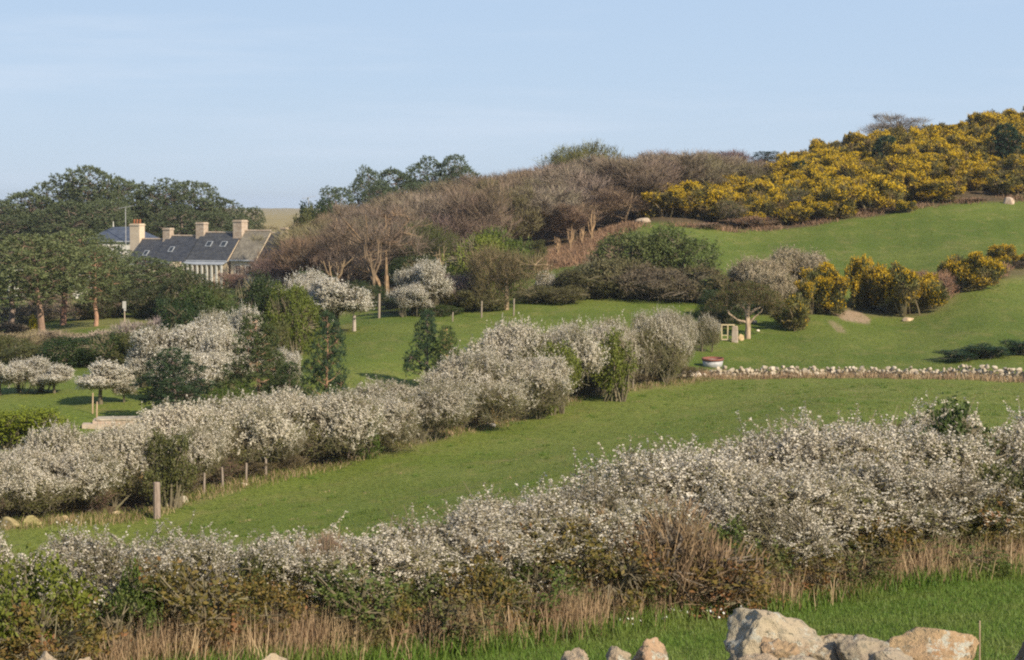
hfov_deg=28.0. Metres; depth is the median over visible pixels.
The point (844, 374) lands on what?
wall grass
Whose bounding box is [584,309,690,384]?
blackthorn bush
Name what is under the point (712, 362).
water trough
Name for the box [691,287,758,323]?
meadow bush
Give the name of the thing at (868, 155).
gorse bush
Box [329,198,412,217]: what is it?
bare tree
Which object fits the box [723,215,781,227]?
bracken clump
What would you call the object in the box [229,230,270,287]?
cottage
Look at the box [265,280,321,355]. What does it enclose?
garden bush
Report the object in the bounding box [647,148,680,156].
bare tree
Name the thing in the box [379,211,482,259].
bare tree
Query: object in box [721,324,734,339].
field gate
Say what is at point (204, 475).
fence post
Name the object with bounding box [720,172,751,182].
gorse bush
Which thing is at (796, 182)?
gorse bush
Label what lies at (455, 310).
meadow bush
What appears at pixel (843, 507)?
blackthorn bush
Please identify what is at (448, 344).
pine sapling
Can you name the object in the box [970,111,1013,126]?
gorse bush
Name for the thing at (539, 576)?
bramble
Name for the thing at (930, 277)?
gorse bush
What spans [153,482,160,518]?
wooden post
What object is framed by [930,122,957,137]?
gorse bush
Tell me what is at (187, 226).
pine tree
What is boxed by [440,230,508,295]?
evergreen shrub
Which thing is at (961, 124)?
gorse bush
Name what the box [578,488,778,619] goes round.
brown thicket
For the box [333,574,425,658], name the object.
bramble
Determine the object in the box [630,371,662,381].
hedge scrub
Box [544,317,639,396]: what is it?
blackthorn bush
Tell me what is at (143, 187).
pine tree
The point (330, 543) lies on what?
bush
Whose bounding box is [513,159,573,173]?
bare tree
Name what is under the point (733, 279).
blackthorn bush
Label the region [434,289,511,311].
meadow bush
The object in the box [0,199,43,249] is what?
pine tree
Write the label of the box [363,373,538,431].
blackthorn bush
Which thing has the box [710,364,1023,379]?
dry stone wall
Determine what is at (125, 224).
aerial mast
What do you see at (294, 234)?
bare tree
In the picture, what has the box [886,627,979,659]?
boulder
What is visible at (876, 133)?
gorse bush
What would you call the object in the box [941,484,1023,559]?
bramble
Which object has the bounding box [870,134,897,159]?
conifer
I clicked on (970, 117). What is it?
gorse bush
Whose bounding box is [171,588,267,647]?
bramble
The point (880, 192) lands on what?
gorse bush
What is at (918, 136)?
gorse bush
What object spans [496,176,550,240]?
bare tree
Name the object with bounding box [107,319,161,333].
twiggy shrub
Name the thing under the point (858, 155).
gorse bush
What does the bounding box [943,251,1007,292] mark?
gorse bush
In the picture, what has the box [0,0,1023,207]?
sky
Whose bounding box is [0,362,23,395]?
blossom tree
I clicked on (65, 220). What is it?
pine tree
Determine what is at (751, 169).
budding tree
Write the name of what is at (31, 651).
bramble
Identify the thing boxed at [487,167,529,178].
bare tree
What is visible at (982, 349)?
nettle clump
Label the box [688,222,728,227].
bracken clump
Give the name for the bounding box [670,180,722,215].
gorse bush
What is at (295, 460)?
hedge scrub
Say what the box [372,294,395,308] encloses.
evergreen shrub
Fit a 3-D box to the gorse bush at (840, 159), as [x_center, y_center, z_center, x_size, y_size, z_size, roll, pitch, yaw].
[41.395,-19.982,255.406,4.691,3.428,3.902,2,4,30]
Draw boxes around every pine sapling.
[128,346,218,412]
[208,313,292,397]
[268,360,314,399]
[299,309,350,398]
[401,309,445,377]
[426,325,459,375]
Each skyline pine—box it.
[311,185,356,214]
[347,164,385,205]
[358,180,395,207]
[376,166,418,195]
[394,181,431,194]
[396,155,452,191]
[436,153,472,191]
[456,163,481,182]
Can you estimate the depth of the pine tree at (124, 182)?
299.61 m
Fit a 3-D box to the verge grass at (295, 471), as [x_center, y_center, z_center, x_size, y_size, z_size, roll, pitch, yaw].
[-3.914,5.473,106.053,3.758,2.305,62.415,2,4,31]
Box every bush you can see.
[0,334,34,359]
[0,341,76,364]
[0,439,130,512]
[0,449,80,517]
[0,516,115,656]
[9,517,244,656]
[13,416,169,509]
[29,314,37,330]
[37,334,103,367]
[72,330,130,364]
[73,282,136,319]
[97,417,230,486]
[100,323,166,363]
[108,509,341,635]
[119,284,181,318]
[121,395,305,477]
[150,269,233,312]
[151,294,206,330]
[173,282,239,325]
[188,282,229,317]
[192,382,396,467]
[199,533,378,634]
[200,379,260,405]
[207,400,310,472]
[222,269,276,324]
[231,303,271,324]
[253,295,294,349]
[255,511,507,636]
[261,319,290,371]
[261,374,299,391]
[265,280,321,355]
[290,391,435,454]
[291,524,367,629]
[315,377,480,442]
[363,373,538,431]
[369,493,600,624]
[414,339,581,421]
[417,304,465,316]
[422,481,702,608]
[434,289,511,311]
[435,272,492,308]
[457,311,610,402]
[503,458,758,583]
[509,284,560,303]
[536,437,790,574]
[537,284,588,303]
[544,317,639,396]
[547,267,621,299]
[565,252,663,299]
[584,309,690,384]
[587,227,686,283]
[591,468,862,596]
[602,262,703,300]
[609,401,895,546]
[622,223,724,278]
[630,299,697,380]
[634,187,700,217]
[650,264,732,301]
[658,445,925,584]
[664,198,703,217]
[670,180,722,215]
[680,187,731,220]
[681,309,721,351]
[688,403,1001,479]
[690,181,702,190]
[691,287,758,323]
[692,278,733,301]
[695,305,740,328]
[718,194,746,219]
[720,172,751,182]
[720,184,733,197]
[722,174,750,193]
[722,184,743,192]
[726,250,798,307]
[726,268,748,300]
[738,204,777,225]
[739,195,767,204]
[741,178,762,191]
[742,173,769,180]
[743,178,792,198]
[748,268,805,314]
[751,194,790,225]
[752,188,786,198]
[755,439,1006,571]
[758,173,793,180]
[764,161,805,175]
[766,170,798,185]
[767,292,811,330]
[769,243,831,284]
[773,151,798,160]
[777,184,809,195]
[781,178,807,191]
[782,154,822,163]
[782,201,813,224]
[785,155,823,167]
[789,147,823,157]
[789,169,813,183]
[794,275,826,314]
[794,409,1023,487]
[799,261,851,314]
[800,174,836,190]
[800,194,839,220]
[802,148,825,155]
[803,161,842,179]
[807,147,832,159]
[807,149,847,166]
[808,138,838,150]
[808,181,864,218]
[809,159,839,172]
[817,176,848,210]
[823,147,866,160]
[829,144,868,155]
[830,155,858,164]
[831,161,881,178]
[832,172,872,204]
[836,156,856,164]
[842,139,884,153]
[843,130,884,146]
[844,254,876,308]
[847,174,905,213]
[855,159,884,166]
[855,169,906,183]
[860,156,883,162]
[860,461,1023,557]
[862,151,876,157]
[864,261,951,316]
[869,155,911,176]
[870,129,903,136]
[871,393,1023,481]
[881,141,911,157]
[884,125,907,135]
[885,153,931,174]
[888,131,930,146]
[891,141,924,161]
[892,170,931,201]
[896,199,917,212]
[906,139,934,152]
[907,176,967,202]
[908,125,939,139]
[908,153,949,165]
[911,123,944,137]
[912,271,944,307]
[913,152,947,160]
[914,133,947,140]
[915,153,950,166]
[919,137,952,148]
[921,164,931,174]
[925,157,972,189]
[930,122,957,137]
[931,140,971,157]
[937,260,963,291]
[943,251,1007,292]
[944,127,981,135]
[946,129,983,139]
[946,133,981,145]
[946,148,995,168]
[947,120,981,131]
[962,132,995,156]
[964,163,996,190]
[965,112,978,125]
[966,122,1014,141]
[966,136,1009,156]
[966,159,1003,186]
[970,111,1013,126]
[978,138,1016,159]
[978,410,1023,479]
[980,173,1023,195]
[982,122,1002,129]
[985,107,1021,116]
[985,243,1019,267]
[986,155,1002,163]
[992,125,1023,137]
[996,168,1023,178]
[999,116,1019,127]
[1000,155,1023,170]
[1002,153,1023,176]
[1009,115,1023,125]
[1010,169,1023,191]
[1017,137,1023,152]
[1017,253,1023,261]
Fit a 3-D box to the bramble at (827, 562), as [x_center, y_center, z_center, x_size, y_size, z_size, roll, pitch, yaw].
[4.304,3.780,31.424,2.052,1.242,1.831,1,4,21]
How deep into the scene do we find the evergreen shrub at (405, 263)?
189.41 m
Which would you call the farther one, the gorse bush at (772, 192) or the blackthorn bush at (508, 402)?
the gorse bush at (772, 192)
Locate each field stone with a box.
[0,517,20,527]
[24,515,41,525]
[55,515,68,521]
[635,218,650,223]
[738,334,743,340]
[902,317,913,320]
[1003,197,1014,204]
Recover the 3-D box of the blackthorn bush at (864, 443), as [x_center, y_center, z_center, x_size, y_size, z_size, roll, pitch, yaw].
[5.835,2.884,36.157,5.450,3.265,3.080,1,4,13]
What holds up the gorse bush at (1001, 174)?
on the ground at (70, 400)
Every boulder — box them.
[38,651,56,659]
[262,653,286,659]
[561,647,588,659]
[605,646,630,659]
[632,637,668,659]
[723,607,824,659]
[736,653,777,659]
[760,636,799,659]
[779,654,815,659]
[809,636,838,659]
[820,633,851,638]
[835,634,889,659]
[868,647,912,659]
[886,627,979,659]
[1014,642,1023,659]
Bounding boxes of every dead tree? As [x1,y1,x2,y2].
[320,257,353,281]
[363,234,387,296]
[430,247,446,268]
[553,236,560,254]
[566,227,573,247]
[580,228,585,243]
[588,214,598,239]
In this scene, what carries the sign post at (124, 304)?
on the ground at (70, 400)
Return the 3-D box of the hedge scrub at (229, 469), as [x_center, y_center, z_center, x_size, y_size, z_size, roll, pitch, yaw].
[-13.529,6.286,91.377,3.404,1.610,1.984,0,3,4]
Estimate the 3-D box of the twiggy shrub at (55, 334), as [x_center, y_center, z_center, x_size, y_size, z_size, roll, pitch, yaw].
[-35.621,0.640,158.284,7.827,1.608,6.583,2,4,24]
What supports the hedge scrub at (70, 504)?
on the ground at (70, 400)
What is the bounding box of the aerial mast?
[118,206,130,248]
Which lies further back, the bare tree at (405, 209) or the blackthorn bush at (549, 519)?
the bare tree at (405, 209)
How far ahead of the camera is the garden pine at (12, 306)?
175.57 m
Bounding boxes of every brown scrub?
[716,198,750,225]
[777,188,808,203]
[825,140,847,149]
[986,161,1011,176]
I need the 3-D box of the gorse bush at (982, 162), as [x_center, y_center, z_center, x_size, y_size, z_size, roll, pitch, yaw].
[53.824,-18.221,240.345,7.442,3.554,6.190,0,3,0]
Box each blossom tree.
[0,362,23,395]
[6,354,63,393]
[38,362,76,392]
[73,356,137,404]
[106,373,138,401]
[125,339,167,387]
[128,319,199,365]
[145,342,233,399]
[165,312,237,382]
[198,308,228,324]
[198,324,263,390]
[225,299,264,376]
[264,345,303,379]
[272,265,348,325]
[297,270,376,333]
[299,281,345,334]
[385,282,434,316]
[389,254,456,314]
[534,270,556,287]
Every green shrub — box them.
[0,540,109,659]
[112,555,164,634]
[139,422,201,509]
[236,549,291,620]
[327,563,375,641]
[345,398,385,460]
[460,560,521,633]
[527,338,587,415]
[591,324,641,401]
[642,337,682,382]
[688,548,738,601]
[896,391,1009,482]
[938,494,1009,555]
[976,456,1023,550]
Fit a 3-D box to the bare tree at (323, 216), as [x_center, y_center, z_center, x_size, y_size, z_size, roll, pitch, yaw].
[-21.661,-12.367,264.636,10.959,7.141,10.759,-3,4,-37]
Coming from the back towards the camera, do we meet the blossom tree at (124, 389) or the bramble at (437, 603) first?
the blossom tree at (124, 389)
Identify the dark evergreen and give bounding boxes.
[752,150,779,161]
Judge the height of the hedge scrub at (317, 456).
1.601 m
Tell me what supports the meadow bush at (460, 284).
on the ground at (70, 400)
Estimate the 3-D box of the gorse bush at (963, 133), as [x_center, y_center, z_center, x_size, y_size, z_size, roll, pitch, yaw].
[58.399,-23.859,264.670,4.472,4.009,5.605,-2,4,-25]
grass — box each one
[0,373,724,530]
[2,375,713,530]
[4,532,1023,659]
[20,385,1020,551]
[124,553,1023,659]
[298,213,1023,389]
[408,574,1023,659]
[690,367,1023,382]
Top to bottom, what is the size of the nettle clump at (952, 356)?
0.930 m
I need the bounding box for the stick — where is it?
[979,621,980,659]
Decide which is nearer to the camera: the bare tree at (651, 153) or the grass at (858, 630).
the grass at (858, 630)
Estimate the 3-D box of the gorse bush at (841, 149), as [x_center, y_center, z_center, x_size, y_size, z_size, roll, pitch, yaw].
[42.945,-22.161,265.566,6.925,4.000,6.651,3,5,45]
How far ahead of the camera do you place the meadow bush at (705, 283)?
168.07 m
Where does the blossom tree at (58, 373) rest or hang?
on the ground at (70, 400)
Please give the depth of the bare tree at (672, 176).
236.98 m
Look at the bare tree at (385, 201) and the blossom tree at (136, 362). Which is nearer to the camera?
the blossom tree at (136, 362)
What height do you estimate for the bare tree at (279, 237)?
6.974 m
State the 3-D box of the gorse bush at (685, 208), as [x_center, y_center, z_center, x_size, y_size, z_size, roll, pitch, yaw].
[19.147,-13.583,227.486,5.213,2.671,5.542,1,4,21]
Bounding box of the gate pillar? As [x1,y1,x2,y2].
[732,326,737,342]
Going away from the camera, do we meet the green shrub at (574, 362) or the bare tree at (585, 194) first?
the green shrub at (574, 362)
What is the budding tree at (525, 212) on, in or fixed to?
on the ground at (70, 400)
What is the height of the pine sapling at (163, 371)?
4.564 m
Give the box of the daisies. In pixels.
[608,605,741,623]
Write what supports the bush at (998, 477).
on the ground at (70, 400)
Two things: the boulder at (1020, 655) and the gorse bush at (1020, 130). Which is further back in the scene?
the gorse bush at (1020, 130)
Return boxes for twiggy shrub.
[0,302,68,324]
[0,321,37,335]
[0,330,47,347]
[15,292,73,318]
[18,328,90,345]
[51,301,120,319]
[67,328,122,342]
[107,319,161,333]
[120,307,155,315]
[146,315,166,327]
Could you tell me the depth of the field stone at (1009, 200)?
228.24 m
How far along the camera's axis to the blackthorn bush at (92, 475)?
83.72 m
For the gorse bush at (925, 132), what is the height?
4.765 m
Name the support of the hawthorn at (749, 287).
on the ground at (70, 400)
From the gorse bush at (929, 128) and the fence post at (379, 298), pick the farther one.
the gorse bush at (929, 128)
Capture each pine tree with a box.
[0,189,80,248]
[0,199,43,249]
[0,214,64,261]
[18,173,91,261]
[21,199,124,255]
[52,164,132,230]
[71,198,138,234]
[84,173,151,225]
[117,181,164,235]
[126,177,203,236]
[140,203,217,237]
[157,179,232,234]
[190,211,232,233]
[198,196,250,231]
[218,211,254,229]
[237,206,266,229]
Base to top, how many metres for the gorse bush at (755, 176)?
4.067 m
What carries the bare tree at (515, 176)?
on the ground at (70, 400)
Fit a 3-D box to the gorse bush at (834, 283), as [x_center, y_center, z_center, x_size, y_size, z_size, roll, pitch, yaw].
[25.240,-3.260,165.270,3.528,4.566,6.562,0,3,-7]
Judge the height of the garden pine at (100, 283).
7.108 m
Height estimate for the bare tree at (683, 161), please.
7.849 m
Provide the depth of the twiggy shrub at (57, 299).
189.38 m
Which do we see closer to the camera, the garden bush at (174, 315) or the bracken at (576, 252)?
the garden bush at (174, 315)
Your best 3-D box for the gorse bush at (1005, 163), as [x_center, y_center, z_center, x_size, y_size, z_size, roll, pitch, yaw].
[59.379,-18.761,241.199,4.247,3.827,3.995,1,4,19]
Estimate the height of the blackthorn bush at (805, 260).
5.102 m
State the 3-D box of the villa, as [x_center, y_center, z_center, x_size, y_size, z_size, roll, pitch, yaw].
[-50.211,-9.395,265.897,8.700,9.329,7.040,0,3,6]
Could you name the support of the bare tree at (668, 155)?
on the ground at (70, 400)
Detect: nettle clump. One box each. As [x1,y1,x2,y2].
[932,348,984,362]
[959,342,1014,358]
[995,338,1023,354]
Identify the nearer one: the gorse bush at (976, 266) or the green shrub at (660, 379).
the green shrub at (660, 379)
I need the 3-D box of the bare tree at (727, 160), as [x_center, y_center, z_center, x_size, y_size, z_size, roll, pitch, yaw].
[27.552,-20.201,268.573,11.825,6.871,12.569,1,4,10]
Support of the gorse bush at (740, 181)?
on the ground at (70, 400)
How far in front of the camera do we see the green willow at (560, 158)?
284.33 m
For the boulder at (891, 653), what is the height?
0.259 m
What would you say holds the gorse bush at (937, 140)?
on the ground at (70, 400)
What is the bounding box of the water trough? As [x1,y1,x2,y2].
[702,356,723,367]
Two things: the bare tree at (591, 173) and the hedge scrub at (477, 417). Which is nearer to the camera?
the hedge scrub at (477, 417)
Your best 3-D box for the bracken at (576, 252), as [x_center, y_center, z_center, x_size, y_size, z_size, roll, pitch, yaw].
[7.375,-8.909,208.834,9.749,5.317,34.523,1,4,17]
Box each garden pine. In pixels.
[0,232,109,334]
[0,245,70,331]
[15,227,110,324]
[57,245,131,325]
[65,234,142,277]
[99,263,158,287]
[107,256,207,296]
[152,266,192,295]
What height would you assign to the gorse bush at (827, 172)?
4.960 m
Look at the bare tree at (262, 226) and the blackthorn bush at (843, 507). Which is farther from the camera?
the bare tree at (262, 226)
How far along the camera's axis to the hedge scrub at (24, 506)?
83.38 m
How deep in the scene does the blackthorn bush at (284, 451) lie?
95.03 m
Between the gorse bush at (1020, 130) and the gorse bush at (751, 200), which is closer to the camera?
the gorse bush at (751, 200)
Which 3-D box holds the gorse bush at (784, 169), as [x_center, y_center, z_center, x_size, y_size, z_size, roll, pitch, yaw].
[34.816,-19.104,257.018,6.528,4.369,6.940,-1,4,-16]
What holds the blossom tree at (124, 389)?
on the ground at (70, 400)
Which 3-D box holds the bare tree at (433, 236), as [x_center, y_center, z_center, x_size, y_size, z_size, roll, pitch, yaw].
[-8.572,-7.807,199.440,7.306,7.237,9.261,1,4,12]
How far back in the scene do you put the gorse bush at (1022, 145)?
250.17 m
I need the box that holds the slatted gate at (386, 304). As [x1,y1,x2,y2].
[380,301,414,315]
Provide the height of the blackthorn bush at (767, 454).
3.295 m
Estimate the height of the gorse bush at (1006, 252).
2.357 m
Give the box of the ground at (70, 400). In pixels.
[0,188,1023,659]
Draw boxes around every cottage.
[102,220,162,281]
[151,228,197,285]
[182,220,247,288]
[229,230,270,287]
[257,227,298,283]
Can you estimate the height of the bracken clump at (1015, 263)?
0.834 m
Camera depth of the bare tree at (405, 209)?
231.47 m
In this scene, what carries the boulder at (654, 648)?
on the dry stone wall
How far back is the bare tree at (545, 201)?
221.81 m
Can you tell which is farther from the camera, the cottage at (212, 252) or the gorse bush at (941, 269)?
the cottage at (212, 252)
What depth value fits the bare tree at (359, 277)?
205.39 m
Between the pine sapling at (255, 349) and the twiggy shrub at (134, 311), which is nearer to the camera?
the pine sapling at (255, 349)
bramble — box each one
[0,594,132,659]
[0,608,19,659]
[52,581,163,658]
[93,554,257,659]
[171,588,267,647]
[208,572,324,648]
[276,556,409,652]
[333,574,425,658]
[378,568,502,648]
[430,538,542,641]
[493,516,679,616]
[500,555,600,641]
[597,551,679,613]
[620,534,789,620]
[687,514,795,594]
[757,538,862,600]
[797,532,904,587]
[843,521,1022,577]
[844,511,933,580]
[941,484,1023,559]
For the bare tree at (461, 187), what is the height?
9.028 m
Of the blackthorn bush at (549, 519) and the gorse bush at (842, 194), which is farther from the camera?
the gorse bush at (842, 194)
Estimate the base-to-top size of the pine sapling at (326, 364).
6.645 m
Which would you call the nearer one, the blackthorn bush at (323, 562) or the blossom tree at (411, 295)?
the blackthorn bush at (323, 562)
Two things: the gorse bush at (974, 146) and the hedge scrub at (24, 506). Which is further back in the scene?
the gorse bush at (974, 146)
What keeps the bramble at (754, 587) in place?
on the ground at (70, 400)
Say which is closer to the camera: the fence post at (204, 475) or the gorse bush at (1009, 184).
the fence post at (204, 475)
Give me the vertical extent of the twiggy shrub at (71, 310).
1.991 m
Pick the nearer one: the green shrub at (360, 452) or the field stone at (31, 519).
the field stone at (31, 519)
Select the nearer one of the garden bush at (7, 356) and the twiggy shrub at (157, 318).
the garden bush at (7, 356)
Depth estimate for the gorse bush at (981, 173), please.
236.31 m
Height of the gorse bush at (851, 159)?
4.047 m
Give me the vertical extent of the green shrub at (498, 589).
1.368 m
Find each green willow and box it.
[531,137,632,167]
[546,148,582,166]
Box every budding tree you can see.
[277,217,346,244]
[469,175,547,241]
[684,151,768,184]
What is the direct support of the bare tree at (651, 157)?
on the ground at (70, 400)
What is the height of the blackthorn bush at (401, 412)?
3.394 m
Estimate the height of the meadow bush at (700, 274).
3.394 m
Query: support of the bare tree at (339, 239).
on the ground at (70, 400)
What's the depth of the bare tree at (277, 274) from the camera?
212.74 m
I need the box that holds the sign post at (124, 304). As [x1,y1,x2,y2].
[122,301,125,320]
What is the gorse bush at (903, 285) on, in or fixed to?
on the ground at (70, 400)
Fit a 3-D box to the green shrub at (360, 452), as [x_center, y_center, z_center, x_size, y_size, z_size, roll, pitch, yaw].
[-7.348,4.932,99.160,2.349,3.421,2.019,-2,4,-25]
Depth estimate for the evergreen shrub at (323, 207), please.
273.21 m
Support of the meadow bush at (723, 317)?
on the ground at (70, 400)
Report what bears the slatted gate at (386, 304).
on the ground at (70, 400)
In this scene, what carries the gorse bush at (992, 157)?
on the ground at (70, 400)
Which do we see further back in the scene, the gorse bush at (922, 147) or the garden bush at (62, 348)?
the gorse bush at (922, 147)
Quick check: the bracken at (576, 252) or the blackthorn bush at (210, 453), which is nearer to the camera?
the blackthorn bush at (210, 453)
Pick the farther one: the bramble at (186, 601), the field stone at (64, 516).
the field stone at (64, 516)
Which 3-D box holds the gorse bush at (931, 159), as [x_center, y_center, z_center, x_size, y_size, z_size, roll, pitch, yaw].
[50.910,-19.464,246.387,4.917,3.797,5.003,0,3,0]
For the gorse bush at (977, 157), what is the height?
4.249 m
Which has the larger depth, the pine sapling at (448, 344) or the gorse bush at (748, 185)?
the gorse bush at (748, 185)
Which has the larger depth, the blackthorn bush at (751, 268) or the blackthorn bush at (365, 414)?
the blackthorn bush at (751, 268)
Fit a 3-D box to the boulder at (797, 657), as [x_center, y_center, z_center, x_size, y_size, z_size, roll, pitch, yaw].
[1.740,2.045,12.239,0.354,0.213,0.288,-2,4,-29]
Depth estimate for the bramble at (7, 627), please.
22.10 m
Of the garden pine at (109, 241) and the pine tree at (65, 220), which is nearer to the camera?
the garden pine at (109, 241)
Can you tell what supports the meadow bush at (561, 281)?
on the ground at (70, 400)
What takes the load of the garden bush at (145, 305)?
on the ground at (70, 400)
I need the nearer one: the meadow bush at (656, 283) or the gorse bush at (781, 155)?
the meadow bush at (656, 283)
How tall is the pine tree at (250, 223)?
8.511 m
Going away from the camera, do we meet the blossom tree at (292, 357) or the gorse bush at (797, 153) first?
the blossom tree at (292, 357)
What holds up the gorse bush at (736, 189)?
on the ground at (70, 400)
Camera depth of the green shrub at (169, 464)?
86.23 m
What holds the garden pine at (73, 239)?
on the ground at (70, 400)
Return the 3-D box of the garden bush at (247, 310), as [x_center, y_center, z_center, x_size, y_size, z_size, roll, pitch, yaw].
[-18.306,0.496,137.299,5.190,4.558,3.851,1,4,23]
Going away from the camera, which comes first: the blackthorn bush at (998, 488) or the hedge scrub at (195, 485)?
the blackthorn bush at (998, 488)
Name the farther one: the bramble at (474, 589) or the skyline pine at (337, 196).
the skyline pine at (337, 196)
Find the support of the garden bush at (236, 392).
on the ground at (70, 400)
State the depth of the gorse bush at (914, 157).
246.24 m
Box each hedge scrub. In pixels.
[0,499,11,512]
[3,490,41,513]
[45,494,90,513]
[56,487,118,512]
[102,484,152,505]
[150,472,212,494]
[187,457,242,484]
[220,459,277,476]
[253,450,315,469]
[298,439,333,463]
[317,438,365,456]
[431,416,477,428]
[469,403,498,422]
[571,382,606,394]
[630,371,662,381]
[665,366,706,378]
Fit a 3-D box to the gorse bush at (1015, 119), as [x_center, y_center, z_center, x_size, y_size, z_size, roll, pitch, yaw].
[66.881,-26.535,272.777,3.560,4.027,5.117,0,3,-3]
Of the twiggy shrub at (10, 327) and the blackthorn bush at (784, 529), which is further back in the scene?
the twiggy shrub at (10, 327)
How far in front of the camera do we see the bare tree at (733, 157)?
282.83 m
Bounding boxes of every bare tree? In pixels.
[216,270,249,290]
[232,256,282,289]
[245,223,318,250]
[252,247,301,287]
[256,221,300,231]
[256,234,343,280]
[276,220,361,258]
[281,228,368,282]
[287,229,354,279]
[307,217,391,285]
[310,209,349,226]
[312,210,409,284]
[313,205,395,253]
[319,199,438,292]
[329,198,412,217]
[330,201,383,269]
[331,206,419,277]
[341,199,390,211]
[364,189,414,206]
[369,192,468,250]
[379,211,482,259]
[383,194,434,220]
[388,187,444,202]
[388,214,461,270]
[391,186,514,257]
[404,181,471,199]
[416,175,465,195]
[421,175,506,230]
[434,176,524,247]
[451,171,536,191]
[454,170,485,187]
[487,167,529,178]
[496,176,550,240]
[499,164,555,184]
[507,184,589,241]
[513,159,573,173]
[520,163,625,236]
[520,168,592,231]
[523,164,571,216]
[532,157,584,170]
[533,201,605,239]
[537,163,590,224]
[563,155,653,221]
[568,153,625,171]
[583,153,687,217]
[583,157,686,214]
[584,184,655,225]
[609,152,659,161]
[628,146,724,201]
[631,149,709,161]
[633,152,688,178]
[635,149,686,164]
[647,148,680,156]
[650,153,742,189]
[692,150,747,160]
[698,151,752,173]
[702,148,766,162]
[713,158,782,178]
[714,154,748,162]
[737,159,782,174]
[854,111,932,134]
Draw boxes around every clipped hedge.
[0,404,76,449]
[0,408,36,449]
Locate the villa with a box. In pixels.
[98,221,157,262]
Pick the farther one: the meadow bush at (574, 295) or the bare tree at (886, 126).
the bare tree at (886, 126)
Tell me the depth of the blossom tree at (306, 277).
155.52 m
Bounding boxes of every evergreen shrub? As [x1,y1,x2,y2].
[293,202,319,228]
[297,196,335,219]
[298,268,339,281]
[344,279,390,306]
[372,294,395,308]
[381,254,445,288]
[418,256,461,275]
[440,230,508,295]
[462,225,535,285]
[510,238,549,260]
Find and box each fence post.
[203,473,205,494]
[221,467,223,488]
[245,463,246,481]
[265,459,266,478]
[378,294,380,317]
[513,299,514,315]
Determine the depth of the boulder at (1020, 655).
12.94 m
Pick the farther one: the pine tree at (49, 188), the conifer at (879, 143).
the pine tree at (49, 188)
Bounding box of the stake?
[96,402,97,417]
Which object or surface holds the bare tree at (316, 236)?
on the ground at (70, 400)
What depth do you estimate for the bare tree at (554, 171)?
256.06 m
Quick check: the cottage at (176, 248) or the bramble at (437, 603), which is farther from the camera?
the cottage at (176, 248)
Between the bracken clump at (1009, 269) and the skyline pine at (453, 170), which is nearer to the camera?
the bracken clump at (1009, 269)
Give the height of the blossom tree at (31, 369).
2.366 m
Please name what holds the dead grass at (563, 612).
on the ground at (70, 400)
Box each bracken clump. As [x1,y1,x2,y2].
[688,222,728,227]
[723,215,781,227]
[857,208,895,210]
[912,267,959,298]
[942,198,986,201]
[989,262,1012,278]
[1010,260,1023,267]
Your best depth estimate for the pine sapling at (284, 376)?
107.08 m
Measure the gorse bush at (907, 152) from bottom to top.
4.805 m
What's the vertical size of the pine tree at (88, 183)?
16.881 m
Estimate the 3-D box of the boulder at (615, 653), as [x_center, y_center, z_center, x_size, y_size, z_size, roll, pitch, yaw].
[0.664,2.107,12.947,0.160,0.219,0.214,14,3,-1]
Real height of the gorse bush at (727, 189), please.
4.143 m
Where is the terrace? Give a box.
[82,416,139,429]
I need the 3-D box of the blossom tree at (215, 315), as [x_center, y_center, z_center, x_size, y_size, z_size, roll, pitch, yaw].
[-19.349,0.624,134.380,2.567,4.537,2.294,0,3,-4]
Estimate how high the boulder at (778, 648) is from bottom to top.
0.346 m
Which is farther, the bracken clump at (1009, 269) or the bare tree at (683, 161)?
the bare tree at (683, 161)
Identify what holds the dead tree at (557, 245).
on the ground at (70, 400)
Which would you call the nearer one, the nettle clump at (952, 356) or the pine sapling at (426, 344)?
the pine sapling at (426, 344)
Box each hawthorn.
[460,238,556,309]
[705,278,789,338]
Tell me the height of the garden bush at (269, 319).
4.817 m
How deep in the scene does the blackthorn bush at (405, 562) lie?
27.37 m
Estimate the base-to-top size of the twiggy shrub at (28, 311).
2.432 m
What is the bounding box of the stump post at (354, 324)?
[352,315,355,330]
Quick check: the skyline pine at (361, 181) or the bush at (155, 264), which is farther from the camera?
the skyline pine at (361, 181)
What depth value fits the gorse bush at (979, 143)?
253.60 m
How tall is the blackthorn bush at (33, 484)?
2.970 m
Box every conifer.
[790,160,807,168]
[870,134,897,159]
[989,121,1023,158]
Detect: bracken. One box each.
[527,218,652,271]
[657,192,1023,233]
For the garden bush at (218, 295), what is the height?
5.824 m
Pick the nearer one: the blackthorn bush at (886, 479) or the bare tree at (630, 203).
the blackthorn bush at (886, 479)
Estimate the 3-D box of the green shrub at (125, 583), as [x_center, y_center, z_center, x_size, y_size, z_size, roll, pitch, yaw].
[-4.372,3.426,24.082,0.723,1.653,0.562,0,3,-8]
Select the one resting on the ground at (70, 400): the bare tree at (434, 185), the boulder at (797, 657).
the bare tree at (434, 185)
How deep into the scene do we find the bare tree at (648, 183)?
229.25 m
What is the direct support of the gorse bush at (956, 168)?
on the ground at (70, 400)
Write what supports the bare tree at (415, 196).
on the ground at (70, 400)
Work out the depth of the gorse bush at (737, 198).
228.78 m

